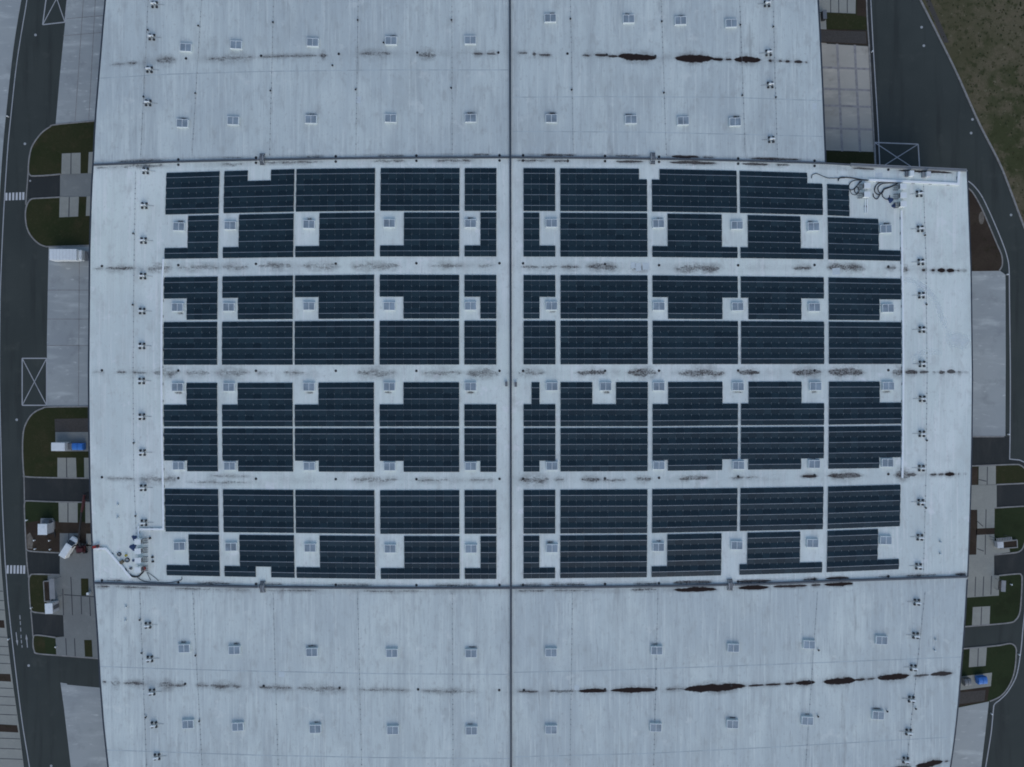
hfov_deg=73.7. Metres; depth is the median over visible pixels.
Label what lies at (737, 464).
skylight
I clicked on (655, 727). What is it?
skylight
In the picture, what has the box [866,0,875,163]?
kerb
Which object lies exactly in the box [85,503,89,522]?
pavement
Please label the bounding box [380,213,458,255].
solar array
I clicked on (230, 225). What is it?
skylight
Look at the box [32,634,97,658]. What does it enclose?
kerb
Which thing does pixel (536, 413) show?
solar array
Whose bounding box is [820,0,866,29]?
lawn
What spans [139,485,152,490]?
condenser unit
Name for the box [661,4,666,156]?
lightning conductor
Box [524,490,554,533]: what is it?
solar array
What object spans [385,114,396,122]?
skylight
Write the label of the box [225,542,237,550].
skylight
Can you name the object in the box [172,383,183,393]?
skylight
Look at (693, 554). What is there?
solar array
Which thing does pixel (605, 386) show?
skylight
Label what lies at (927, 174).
ventilation box
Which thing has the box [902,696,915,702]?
condenser unit
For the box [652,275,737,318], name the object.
solar array
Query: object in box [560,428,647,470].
solar array
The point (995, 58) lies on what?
grass
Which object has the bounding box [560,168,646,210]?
solar array
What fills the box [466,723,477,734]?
skylight
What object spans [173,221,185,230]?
skylight
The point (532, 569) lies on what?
solar array
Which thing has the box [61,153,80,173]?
pavement
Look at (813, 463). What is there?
skylight
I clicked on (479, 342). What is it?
solar array
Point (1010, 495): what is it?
road
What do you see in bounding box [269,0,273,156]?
lightning conductor
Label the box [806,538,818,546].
skylight
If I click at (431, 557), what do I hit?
solar array
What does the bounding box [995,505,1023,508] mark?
kerb
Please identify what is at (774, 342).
solar array
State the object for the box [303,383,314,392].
skylight
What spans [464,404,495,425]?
solar array
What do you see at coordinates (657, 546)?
skylight
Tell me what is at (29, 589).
kerb
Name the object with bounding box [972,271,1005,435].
pavement
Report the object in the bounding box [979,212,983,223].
soil
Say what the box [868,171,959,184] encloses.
cable tray
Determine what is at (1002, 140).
ground
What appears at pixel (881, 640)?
skylight
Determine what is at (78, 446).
waste skip
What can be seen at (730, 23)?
skylight
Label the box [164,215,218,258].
solar array
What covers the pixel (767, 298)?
solar array
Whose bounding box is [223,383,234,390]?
skylight
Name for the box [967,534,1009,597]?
pavement
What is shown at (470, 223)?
skylight
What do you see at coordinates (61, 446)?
container
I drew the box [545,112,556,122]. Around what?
skylight
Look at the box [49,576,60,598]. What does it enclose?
canopy
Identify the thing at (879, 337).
solar array
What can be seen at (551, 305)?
skylight
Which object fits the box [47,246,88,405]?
pavement
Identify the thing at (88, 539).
pavement
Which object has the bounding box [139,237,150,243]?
condenser unit
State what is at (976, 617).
pavement
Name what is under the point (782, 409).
solar array
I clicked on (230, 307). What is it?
skylight
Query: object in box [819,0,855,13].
pavement
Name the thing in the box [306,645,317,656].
skylight
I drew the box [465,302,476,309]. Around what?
skylight
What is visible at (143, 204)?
condenser unit
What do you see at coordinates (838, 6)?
road marking
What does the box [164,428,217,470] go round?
solar array
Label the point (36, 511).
lawn
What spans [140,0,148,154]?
lightning conductor
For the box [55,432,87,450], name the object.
pavement
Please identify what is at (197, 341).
solar array
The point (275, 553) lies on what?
solar array
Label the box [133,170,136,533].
lightning conductor
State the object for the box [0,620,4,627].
soil
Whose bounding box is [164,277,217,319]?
solar array
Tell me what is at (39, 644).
lawn
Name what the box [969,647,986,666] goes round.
pavement
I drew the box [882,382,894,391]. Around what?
skylight
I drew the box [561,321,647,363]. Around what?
solar array
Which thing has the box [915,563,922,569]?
condenser unit
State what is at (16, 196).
road marking
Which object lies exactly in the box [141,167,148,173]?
condenser unit
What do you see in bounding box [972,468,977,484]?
soil
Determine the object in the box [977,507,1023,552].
lawn
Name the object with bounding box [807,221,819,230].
skylight
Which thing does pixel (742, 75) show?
lightning conductor
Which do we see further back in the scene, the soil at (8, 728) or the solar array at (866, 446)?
the soil at (8, 728)
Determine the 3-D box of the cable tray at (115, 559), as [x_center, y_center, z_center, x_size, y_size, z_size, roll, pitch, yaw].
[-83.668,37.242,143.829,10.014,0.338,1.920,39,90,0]
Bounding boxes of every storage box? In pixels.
[821,10,826,20]
[994,541,1003,547]
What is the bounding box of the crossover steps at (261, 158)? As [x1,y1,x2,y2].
[258,153,264,164]
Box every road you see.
[0,0,99,766]
[25,479,89,501]
[27,552,59,573]
[28,175,59,197]
[32,614,63,635]
[826,0,1023,766]
[867,0,878,163]
[972,436,1023,465]
[994,550,1023,574]
[997,484,1023,506]
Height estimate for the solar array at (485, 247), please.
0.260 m
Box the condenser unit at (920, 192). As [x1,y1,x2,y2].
[916,190,923,196]
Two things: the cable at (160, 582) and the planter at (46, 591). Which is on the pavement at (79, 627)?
the planter at (46, 591)
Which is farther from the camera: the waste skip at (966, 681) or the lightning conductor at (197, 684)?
the waste skip at (966, 681)
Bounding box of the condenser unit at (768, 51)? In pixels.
[765,49,771,55]
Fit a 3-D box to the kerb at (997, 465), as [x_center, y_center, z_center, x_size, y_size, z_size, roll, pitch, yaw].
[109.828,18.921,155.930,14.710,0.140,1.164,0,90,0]
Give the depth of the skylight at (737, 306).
143.52 m
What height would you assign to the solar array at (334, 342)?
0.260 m
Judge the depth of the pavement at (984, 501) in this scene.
155.88 m
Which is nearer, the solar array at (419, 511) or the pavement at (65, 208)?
the solar array at (419, 511)
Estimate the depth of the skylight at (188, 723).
143.52 m
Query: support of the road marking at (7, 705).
on the pavement at (13, 755)
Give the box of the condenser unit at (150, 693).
[148,689,161,695]
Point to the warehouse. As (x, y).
(600, 636)
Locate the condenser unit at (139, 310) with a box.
[138,308,145,313]
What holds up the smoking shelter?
on the pavement at (981, 564)
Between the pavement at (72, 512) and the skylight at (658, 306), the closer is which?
the skylight at (658, 306)
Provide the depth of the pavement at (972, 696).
155.87 m
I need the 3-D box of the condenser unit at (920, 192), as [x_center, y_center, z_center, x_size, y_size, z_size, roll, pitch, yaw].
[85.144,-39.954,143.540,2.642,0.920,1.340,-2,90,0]
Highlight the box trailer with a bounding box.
[49,249,88,261]
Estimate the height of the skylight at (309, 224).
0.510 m
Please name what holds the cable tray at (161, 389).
on the warehouse
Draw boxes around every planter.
[43,580,51,601]
[1000,539,1017,548]
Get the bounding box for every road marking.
[0,0,879,766]
[0,591,22,759]
[5,192,23,199]
[7,565,24,573]
[16,615,27,647]
[22,358,46,405]
[42,0,67,24]
[47,0,102,405]
[62,153,93,655]
[823,44,872,151]
[830,0,847,12]
[875,142,919,165]
[968,181,1023,766]
[975,467,991,665]
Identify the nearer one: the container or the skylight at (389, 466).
the skylight at (389, 466)
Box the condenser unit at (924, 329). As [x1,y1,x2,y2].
[912,326,926,332]
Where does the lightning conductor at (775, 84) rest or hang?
on the warehouse
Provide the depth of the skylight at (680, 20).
143.52 m
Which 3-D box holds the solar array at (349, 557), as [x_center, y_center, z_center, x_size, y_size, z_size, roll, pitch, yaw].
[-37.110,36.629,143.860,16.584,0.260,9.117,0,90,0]
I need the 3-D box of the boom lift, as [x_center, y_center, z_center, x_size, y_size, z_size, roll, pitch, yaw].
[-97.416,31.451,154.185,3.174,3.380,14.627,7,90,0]
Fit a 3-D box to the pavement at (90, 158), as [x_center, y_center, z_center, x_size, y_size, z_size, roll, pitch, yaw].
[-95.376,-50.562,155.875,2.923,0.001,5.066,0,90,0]
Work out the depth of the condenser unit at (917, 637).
143.72 m
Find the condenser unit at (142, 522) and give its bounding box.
[139,519,153,525]
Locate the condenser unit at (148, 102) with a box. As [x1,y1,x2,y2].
[144,99,157,105]
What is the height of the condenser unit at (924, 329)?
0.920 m
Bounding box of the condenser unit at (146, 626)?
[144,622,150,628]
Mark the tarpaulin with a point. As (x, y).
(132, 546)
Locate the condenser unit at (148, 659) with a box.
[146,655,154,661]
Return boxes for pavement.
[0,0,20,181]
[0,552,23,766]
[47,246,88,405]
[47,533,97,657]
[55,418,87,431]
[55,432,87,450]
[56,0,103,123]
[57,458,76,476]
[58,503,77,522]
[59,197,78,216]
[60,173,91,196]
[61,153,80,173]
[61,683,106,766]
[84,458,88,477]
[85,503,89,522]
[86,196,89,215]
[86,534,90,544]
[88,152,92,172]
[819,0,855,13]
[820,13,825,28]
[821,30,866,43]
[821,43,873,151]
[926,0,948,42]
[951,702,988,766]
[959,690,985,703]
[960,673,991,689]
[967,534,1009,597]
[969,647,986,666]
[971,485,996,527]
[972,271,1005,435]
[972,606,989,624]
[978,466,995,484]
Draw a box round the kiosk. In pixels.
[45,601,58,613]
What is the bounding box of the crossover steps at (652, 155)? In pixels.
[650,152,655,163]
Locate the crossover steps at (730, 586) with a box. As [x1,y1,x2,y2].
[727,579,733,590]
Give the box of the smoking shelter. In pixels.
[995,578,1005,591]
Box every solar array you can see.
[163,322,216,364]
[163,383,216,426]
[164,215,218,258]
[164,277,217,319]
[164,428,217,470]
[164,489,218,531]
[165,171,219,214]
[166,534,219,575]
[222,276,292,318]
[222,321,292,364]
[222,383,292,425]
[222,428,292,471]
[223,169,294,212]
[223,213,293,257]
[223,489,293,532]
[224,535,294,577]
[294,321,373,364]
[295,213,374,256]
[295,275,373,318]
[295,382,373,425]
[295,428,373,471]
[295,490,374,533]
[296,168,374,211]
[296,536,374,578]
[380,168,459,210]
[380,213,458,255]
[380,275,458,318]
[380,321,458,364]
[380,382,458,425]
[380,428,458,471]
[380,490,458,533]
[381,536,459,578]
[464,275,495,318]
[464,321,495,364]
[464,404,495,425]
[464,428,495,471]
[465,168,495,210]
[465,213,495,255]
[465,490,495,533]
[465,536,495,578]
[524,168,554,210]
[524,213,554,256]
[524,275,554,318]
[524,321,554,363]
[524,382,554,425]
[524,428,554,471]
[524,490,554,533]
[524,536,554,578]
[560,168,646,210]
[560,213,647,256]
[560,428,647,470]
[560,489,647,533]
[560,535,646,577]
[561,275,647,318]
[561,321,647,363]
[561,382,647,425]
[652,169,736,212]
[652,214,737,257]
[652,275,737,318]
[652,427,737,470]
[652,488,737,532]
[652,533,721,576]
[653,321,737,363]
[653,382,737,425]
[739,171,822,214]
[739,532,821,574]
[740,215,823,258]
[740,487,823,530]
[741,276,823,319]
[741,321,823,363]
[741,382,823,424]
[741,427,823,469]
[827,184,849,215]
[827,485,900,528]
[827,529,898,571]
[828,217,900,260]
[828,277,900,319]
[828,426,900,468]
[829,322,901,363]
[829,382,901,424]
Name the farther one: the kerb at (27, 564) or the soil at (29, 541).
the kerb at (27, 564)
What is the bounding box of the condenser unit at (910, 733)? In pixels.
[904,729,912,735]
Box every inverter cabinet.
[134,538,147,544]
[134,547,147,553]
[134,566,147,572]
[135,556,147,562]
[857,183,870,189]
[858,192,870,197]
[893,183,906,189]
[893,192,906,198]
[894,201,906,207]
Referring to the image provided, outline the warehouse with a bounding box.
[88,0,972,766]
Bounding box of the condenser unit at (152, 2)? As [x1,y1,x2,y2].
[150,1,160,7]
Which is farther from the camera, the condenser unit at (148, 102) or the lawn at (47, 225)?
the lawn at (47, 225)
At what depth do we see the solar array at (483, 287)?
143.81 m
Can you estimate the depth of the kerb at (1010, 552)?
155.86 m
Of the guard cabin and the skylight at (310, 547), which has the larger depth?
the guard cabin
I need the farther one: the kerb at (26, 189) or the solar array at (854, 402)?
the kerb at (26, 189)
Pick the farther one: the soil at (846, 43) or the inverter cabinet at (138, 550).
the soil at (846, 43)
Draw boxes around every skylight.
[171,303,183,313]
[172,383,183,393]
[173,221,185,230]
[173,461,184,469]
[173,541,185,549]
[176,118,188,127]
[178,641,190,652]
[180,43,192,52]
[182,719,194,728]
[223,303,235,311]
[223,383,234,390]
[224,221,236,229]
[224,462,235,469]
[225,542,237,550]
[227,116,239,125]
[228,643,240,654]
[230,40,242,49]
[232,722,244,730]
[303,218,314,228]
[303,302,314,310]
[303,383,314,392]
[303,462,315,469]
[304,543,316,551]
[305,113,317,123]
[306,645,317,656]
[307,38,318,47]
[309,722,321,732]
[383,219,395,227]
[383,302,395,310]
[383,382,395,392]
[384,462,395,470]
[384,544,396,552]
[385,35,396,45]
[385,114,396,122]
[386,648,397,656]
[387,725,398,734]
[464,36,475,44]
[465,112,476,122]
[465,217,476,227]
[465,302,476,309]
[465,382,476,392]
[465,462,476,469]
[465,544,476,552]
[465,646,476,657]
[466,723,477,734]
[544,13,555,22]
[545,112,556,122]
[545,219,556,227]
[545,648,556,656]
[545,725,556,733]
[546,302,557,309]
[546,382,557,390]
[546,462,557,469]
[546,541,557,552]
[599,382,611,392]
[622,13,634,23]
[625,114,636,123]
[649,722,661,731]
[650,643,662,654]
[652,219,663,227]
[652,540,663,550]
[653,302,664,310]
[653,382,664,390]
[653,461,664,469]
[674,15,686,25]
[677,116,688,125]
[725,19,736,27]
[726,717,738,728]
[727,643,738,651]
[729,116,740,126]
[730,221,742,229]
[730,541,742,549]
[731,302,743,310]
[732,382,743,392]
[732,461,744,468]
[801,714,813,724]
[802,640,814,648]
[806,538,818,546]
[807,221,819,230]
[808,303,819,311]
[808,458,819,467]
[809,382,821,392]
[871,708,883,719]
[875,635,887,644]
[879,223,891,233]
[879,536,891,544]
[881,304,893,312]
[881,458,893,466]
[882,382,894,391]
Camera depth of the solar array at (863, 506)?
143.81 m
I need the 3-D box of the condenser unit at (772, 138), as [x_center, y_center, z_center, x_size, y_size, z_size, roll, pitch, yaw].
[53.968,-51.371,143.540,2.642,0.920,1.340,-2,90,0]
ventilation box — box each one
[905,170,913,176]
[921,171,930,177]
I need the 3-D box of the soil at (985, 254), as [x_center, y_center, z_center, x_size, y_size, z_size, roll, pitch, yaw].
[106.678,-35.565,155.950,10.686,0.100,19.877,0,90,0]
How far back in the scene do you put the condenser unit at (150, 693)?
143.69 m
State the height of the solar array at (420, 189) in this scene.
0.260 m
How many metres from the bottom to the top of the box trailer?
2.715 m
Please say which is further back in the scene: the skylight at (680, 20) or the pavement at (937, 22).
the pavement at (937, 22)
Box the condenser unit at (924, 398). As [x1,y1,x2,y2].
[913,396,926,401]
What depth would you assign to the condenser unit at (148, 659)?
143.66 m
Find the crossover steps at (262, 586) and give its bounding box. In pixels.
[258,581,265,592]
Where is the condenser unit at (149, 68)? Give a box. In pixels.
[145,66,153,72]
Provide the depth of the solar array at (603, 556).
143.81 m
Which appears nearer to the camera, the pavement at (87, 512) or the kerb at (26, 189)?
the pavement at (87, 512)
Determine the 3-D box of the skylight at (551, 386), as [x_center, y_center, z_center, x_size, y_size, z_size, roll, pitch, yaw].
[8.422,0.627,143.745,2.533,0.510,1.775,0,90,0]
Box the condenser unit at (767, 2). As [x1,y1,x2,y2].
[763,0,770,6]
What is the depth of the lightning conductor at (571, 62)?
143.91 m
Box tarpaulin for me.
[129,544,135,550]
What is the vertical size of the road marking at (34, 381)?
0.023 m
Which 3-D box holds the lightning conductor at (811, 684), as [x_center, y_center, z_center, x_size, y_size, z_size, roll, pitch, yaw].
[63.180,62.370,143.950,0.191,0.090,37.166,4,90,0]
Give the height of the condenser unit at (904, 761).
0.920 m
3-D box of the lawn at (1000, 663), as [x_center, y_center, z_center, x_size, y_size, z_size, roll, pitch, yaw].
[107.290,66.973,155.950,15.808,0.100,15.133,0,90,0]
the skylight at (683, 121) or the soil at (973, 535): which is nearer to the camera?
the skylight at (683, 121)
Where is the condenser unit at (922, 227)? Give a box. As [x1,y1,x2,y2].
[917,225,924,231]
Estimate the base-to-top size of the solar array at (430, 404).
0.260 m
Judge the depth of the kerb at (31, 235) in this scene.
155.86 m
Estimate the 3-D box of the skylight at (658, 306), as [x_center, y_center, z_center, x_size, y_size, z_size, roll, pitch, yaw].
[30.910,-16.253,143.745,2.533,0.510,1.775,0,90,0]
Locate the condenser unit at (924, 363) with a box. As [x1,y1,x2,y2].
[919,361,926,366]
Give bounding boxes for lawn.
[23,407,88,476]
[25,501,84,551]
[26,197,89,245]
[29,122,93,174]
[30,575,47,612]
[34,636,58,653]
[45,637,55,653]
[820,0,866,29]
[826,151,873,163]
[959,644,1015,706]
[965,574,1020,625]
[972,465,1023,484]
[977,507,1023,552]
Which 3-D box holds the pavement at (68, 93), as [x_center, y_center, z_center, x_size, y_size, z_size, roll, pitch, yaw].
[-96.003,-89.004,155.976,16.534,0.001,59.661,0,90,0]
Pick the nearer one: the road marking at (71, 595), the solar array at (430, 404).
the solar array at (430, 404)
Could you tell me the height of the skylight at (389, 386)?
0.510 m
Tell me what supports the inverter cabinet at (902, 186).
on the warehouse
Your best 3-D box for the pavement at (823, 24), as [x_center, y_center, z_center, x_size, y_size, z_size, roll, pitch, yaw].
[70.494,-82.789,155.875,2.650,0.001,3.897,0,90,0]
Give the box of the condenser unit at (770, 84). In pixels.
[767,81,773,87]
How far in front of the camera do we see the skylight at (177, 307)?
143.52 m
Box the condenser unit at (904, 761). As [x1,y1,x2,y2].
[900,757,909,763]
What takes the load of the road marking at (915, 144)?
on the road at (922, 102)
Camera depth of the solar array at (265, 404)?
143.80 m
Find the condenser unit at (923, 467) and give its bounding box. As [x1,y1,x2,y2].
[918,465,925,470]
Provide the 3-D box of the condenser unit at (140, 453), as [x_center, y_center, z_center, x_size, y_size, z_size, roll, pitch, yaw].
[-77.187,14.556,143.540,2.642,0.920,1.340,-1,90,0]
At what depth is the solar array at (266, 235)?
143.81 m
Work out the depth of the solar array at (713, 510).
143.81 m
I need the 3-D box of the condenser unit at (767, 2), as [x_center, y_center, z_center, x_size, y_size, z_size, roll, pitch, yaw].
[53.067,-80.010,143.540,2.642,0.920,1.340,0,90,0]
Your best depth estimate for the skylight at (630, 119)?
143.52 m
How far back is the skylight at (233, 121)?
143.52 m
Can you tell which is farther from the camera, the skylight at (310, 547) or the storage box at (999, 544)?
the storage box at (999, 544)
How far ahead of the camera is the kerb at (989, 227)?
155.86 m
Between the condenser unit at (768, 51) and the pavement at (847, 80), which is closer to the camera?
the condenser unit at (768, 51)
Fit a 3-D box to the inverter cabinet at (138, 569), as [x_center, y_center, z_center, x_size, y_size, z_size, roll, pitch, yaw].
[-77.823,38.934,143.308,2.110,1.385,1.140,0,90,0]
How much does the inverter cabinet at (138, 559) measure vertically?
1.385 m
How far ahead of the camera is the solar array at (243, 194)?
143.81 m
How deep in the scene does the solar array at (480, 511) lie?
143.81 m
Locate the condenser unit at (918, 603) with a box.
[907,599,920,605]
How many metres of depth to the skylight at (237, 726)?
143.52 m
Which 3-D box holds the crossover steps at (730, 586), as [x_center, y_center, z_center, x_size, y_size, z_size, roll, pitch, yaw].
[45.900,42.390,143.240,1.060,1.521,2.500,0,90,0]
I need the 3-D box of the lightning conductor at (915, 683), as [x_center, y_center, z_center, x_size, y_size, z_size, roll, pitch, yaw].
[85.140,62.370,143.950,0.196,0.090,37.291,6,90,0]
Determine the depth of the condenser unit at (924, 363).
143.70 m
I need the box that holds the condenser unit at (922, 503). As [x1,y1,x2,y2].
[917,499,924,505]
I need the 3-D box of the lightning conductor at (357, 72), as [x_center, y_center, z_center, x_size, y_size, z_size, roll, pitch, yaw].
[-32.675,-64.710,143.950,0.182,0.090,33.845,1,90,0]
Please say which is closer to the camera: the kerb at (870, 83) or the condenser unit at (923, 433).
the condenser unit at (923, 433)
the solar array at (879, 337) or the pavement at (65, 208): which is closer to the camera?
the solar array at (879, 337)
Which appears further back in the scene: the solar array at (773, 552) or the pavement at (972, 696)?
the pavement at (972, 696)
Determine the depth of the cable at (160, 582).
143.87 m
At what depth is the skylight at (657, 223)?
143.52 m
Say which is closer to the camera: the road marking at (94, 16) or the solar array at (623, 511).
the solar array at (623, 511)
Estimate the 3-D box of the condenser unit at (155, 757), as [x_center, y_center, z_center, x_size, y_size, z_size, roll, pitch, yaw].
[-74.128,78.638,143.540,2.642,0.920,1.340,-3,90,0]
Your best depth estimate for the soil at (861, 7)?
155.89 m
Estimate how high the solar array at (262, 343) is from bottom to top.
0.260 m
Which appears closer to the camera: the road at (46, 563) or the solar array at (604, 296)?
the solar array at (604, 296)
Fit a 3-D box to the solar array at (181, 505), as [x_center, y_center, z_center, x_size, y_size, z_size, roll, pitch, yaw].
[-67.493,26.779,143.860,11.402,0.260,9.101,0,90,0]
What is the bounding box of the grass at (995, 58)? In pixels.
[927,0,1023,197]
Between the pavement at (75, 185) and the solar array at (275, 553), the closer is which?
the solar array at (275, 553)
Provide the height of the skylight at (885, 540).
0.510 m
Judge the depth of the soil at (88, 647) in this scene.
155.86 m
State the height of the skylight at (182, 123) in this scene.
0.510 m
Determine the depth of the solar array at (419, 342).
143.81 m
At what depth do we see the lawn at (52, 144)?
155.90 m
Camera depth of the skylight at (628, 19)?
143.52 m
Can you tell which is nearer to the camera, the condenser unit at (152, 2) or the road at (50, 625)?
the condenser unit at (152, 2)
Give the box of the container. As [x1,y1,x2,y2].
[51,442,71,450]
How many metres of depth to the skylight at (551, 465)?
143.52 m
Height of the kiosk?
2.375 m
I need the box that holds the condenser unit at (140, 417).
[138,414,151,419]
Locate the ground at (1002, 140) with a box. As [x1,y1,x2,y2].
[0,0,1023,221]
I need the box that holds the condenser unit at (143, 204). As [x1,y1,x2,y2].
[140,202,149,208]
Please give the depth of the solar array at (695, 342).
143.81 m
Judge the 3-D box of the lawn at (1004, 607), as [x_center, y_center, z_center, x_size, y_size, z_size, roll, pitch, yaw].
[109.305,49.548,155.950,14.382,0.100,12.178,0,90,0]
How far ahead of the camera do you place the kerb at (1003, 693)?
155.86 m
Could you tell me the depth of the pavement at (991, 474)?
155.88 m
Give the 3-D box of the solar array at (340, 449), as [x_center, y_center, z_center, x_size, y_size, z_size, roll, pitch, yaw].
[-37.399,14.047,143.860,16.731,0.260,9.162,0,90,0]
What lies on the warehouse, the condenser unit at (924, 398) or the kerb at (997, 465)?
the condenser unit at (924, 398)
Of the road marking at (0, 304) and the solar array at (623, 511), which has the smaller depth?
the solar array at (623, 511)
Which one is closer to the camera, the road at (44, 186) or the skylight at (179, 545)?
the skylight at (179, 545)
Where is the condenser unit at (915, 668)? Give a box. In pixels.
[910,664,917,670]
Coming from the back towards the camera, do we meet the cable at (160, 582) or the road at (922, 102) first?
the road at (922, 102)
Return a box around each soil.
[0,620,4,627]
[0,674,10,681]
[0,724,17,731]
[26,520,90,551]
[27,533,32,548]
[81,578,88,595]
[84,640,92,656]
[821,29,867,44]
[857,0,866,16]
[959,686,989,705]
[969,190,1001,270]
[969,510,976,554]
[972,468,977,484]
[976,528,994,534]
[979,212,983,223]
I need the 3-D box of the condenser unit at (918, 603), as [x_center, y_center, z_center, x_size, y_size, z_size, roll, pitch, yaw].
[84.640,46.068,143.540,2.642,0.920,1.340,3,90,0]
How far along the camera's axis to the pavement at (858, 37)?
155.88 m
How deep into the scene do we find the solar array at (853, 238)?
143.81 m
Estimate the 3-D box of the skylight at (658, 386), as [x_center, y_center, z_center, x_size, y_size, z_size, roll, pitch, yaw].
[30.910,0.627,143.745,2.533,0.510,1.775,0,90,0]
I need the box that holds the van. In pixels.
[59,535,77,558]
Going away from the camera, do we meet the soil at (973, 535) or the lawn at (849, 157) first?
the soil at (973, 535)
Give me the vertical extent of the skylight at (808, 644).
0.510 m
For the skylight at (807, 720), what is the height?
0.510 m
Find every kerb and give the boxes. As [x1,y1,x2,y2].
[22,406,88,478]
[24,500,89,548]
[25,172,28,204]
[25,196,88,246]
[26,548,58,553]
[26,551,28,576]
[28,120,93,176]
[28,573,59,613]
[30,611,32,636]
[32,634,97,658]
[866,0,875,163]
[920,0,1023,227]
[964,643,1016,701]
[965,573,1022,626]
[969,188,1002,270]
[972,464,1023,467]
[973,436,1003,436]
[994,544,1023,555]
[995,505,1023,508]
[997,483,1023,484]
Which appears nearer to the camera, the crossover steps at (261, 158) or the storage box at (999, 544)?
the crossover steps at (261, 158)
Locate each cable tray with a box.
[94,547,130,577]
[139,259,164,529]
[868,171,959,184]
[900,210,903,477]
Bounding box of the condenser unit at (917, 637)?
[912,632,919,638]
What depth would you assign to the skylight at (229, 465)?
143.52 m
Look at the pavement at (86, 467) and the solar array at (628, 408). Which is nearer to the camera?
the solar array at (628, 408)
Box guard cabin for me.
[38,518,54,537]
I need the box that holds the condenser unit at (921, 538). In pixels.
[917,534,924,540]
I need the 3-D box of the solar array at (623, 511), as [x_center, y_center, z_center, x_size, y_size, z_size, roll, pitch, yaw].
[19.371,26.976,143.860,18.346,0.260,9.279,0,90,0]
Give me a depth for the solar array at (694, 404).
143.81 m
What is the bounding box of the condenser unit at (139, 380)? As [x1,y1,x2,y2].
[137,378,144,383]
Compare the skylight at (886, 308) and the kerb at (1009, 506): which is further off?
the kerb at (1009, 506)
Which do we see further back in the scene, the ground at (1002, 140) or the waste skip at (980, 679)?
the ground at (1002, 140)
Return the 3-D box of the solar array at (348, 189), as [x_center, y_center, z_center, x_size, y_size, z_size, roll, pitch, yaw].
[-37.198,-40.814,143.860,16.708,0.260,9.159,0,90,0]
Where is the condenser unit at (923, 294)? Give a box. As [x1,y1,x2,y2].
[918,292,925,298]
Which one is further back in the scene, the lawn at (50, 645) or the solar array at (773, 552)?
the lawn at (50, 645)
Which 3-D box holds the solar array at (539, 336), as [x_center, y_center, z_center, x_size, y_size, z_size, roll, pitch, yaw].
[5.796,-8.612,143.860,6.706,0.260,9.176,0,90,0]
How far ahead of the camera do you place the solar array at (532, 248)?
143.80 m
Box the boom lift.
[74,492,88,553]
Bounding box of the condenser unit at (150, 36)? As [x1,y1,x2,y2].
[148,34,159,40]
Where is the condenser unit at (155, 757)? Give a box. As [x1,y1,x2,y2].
[153,753,160,759]
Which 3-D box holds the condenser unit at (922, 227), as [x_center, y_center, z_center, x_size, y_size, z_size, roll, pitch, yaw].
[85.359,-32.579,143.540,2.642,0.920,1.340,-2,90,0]
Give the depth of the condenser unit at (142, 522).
143.72 m
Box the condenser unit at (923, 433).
[912,431,926,436]
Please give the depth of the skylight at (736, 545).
143.52 m
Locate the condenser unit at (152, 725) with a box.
[150,721,157,727]
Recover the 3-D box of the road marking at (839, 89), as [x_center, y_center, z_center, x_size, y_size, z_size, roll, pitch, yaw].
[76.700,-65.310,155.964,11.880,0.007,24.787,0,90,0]
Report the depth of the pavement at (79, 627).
155.88 m
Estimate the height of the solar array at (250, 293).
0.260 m
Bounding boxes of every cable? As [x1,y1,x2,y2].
[125,569,143,577]
[137,577,181,582]
[838,177,867,180]
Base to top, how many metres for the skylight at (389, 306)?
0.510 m
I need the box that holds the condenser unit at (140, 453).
[138,449,145,455]
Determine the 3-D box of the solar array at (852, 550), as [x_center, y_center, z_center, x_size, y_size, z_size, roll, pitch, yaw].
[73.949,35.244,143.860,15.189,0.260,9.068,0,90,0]
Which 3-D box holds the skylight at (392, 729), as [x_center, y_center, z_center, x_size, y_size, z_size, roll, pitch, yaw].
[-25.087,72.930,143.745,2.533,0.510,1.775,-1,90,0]
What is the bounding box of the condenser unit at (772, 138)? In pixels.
[766,136,774,142]
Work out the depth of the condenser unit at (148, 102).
143.69 m
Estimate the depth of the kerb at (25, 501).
155.86 m
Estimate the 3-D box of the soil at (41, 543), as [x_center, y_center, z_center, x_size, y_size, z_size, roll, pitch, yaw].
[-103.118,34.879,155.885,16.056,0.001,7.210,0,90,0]
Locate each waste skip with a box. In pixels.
[72,443,85,449]
[961,677,971,685]
[975,675,987,684]
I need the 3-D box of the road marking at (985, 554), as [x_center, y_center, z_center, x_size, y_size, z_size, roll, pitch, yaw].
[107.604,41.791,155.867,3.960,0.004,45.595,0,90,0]
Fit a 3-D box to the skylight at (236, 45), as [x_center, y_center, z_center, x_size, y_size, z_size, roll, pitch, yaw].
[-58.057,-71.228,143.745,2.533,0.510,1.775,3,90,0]
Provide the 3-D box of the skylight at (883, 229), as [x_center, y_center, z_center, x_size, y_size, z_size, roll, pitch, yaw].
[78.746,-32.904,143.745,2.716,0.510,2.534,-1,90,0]
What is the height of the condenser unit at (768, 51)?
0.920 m
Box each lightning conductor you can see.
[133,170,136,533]
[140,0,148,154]
[140,603,146,766]
[192,0,201,149]
[192,593,201,759]
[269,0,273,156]
[273,608,277,759]
[355,0,358,154]
[357,591,361,764]
[452,603,452,734]
[570,0,573,156]
[570,595,572,754]
[653,598,657,764]
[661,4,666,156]
[739,0,745,156]
[773,9,777,156]
[806,593,817,759]
[906,598,924,766]
[923,184,927,571]
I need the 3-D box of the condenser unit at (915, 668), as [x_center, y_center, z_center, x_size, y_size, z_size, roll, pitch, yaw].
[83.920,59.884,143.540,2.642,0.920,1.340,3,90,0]
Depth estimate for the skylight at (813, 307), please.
143.52 m
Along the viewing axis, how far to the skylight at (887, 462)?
143.52 m
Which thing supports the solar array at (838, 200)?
on the warehouse

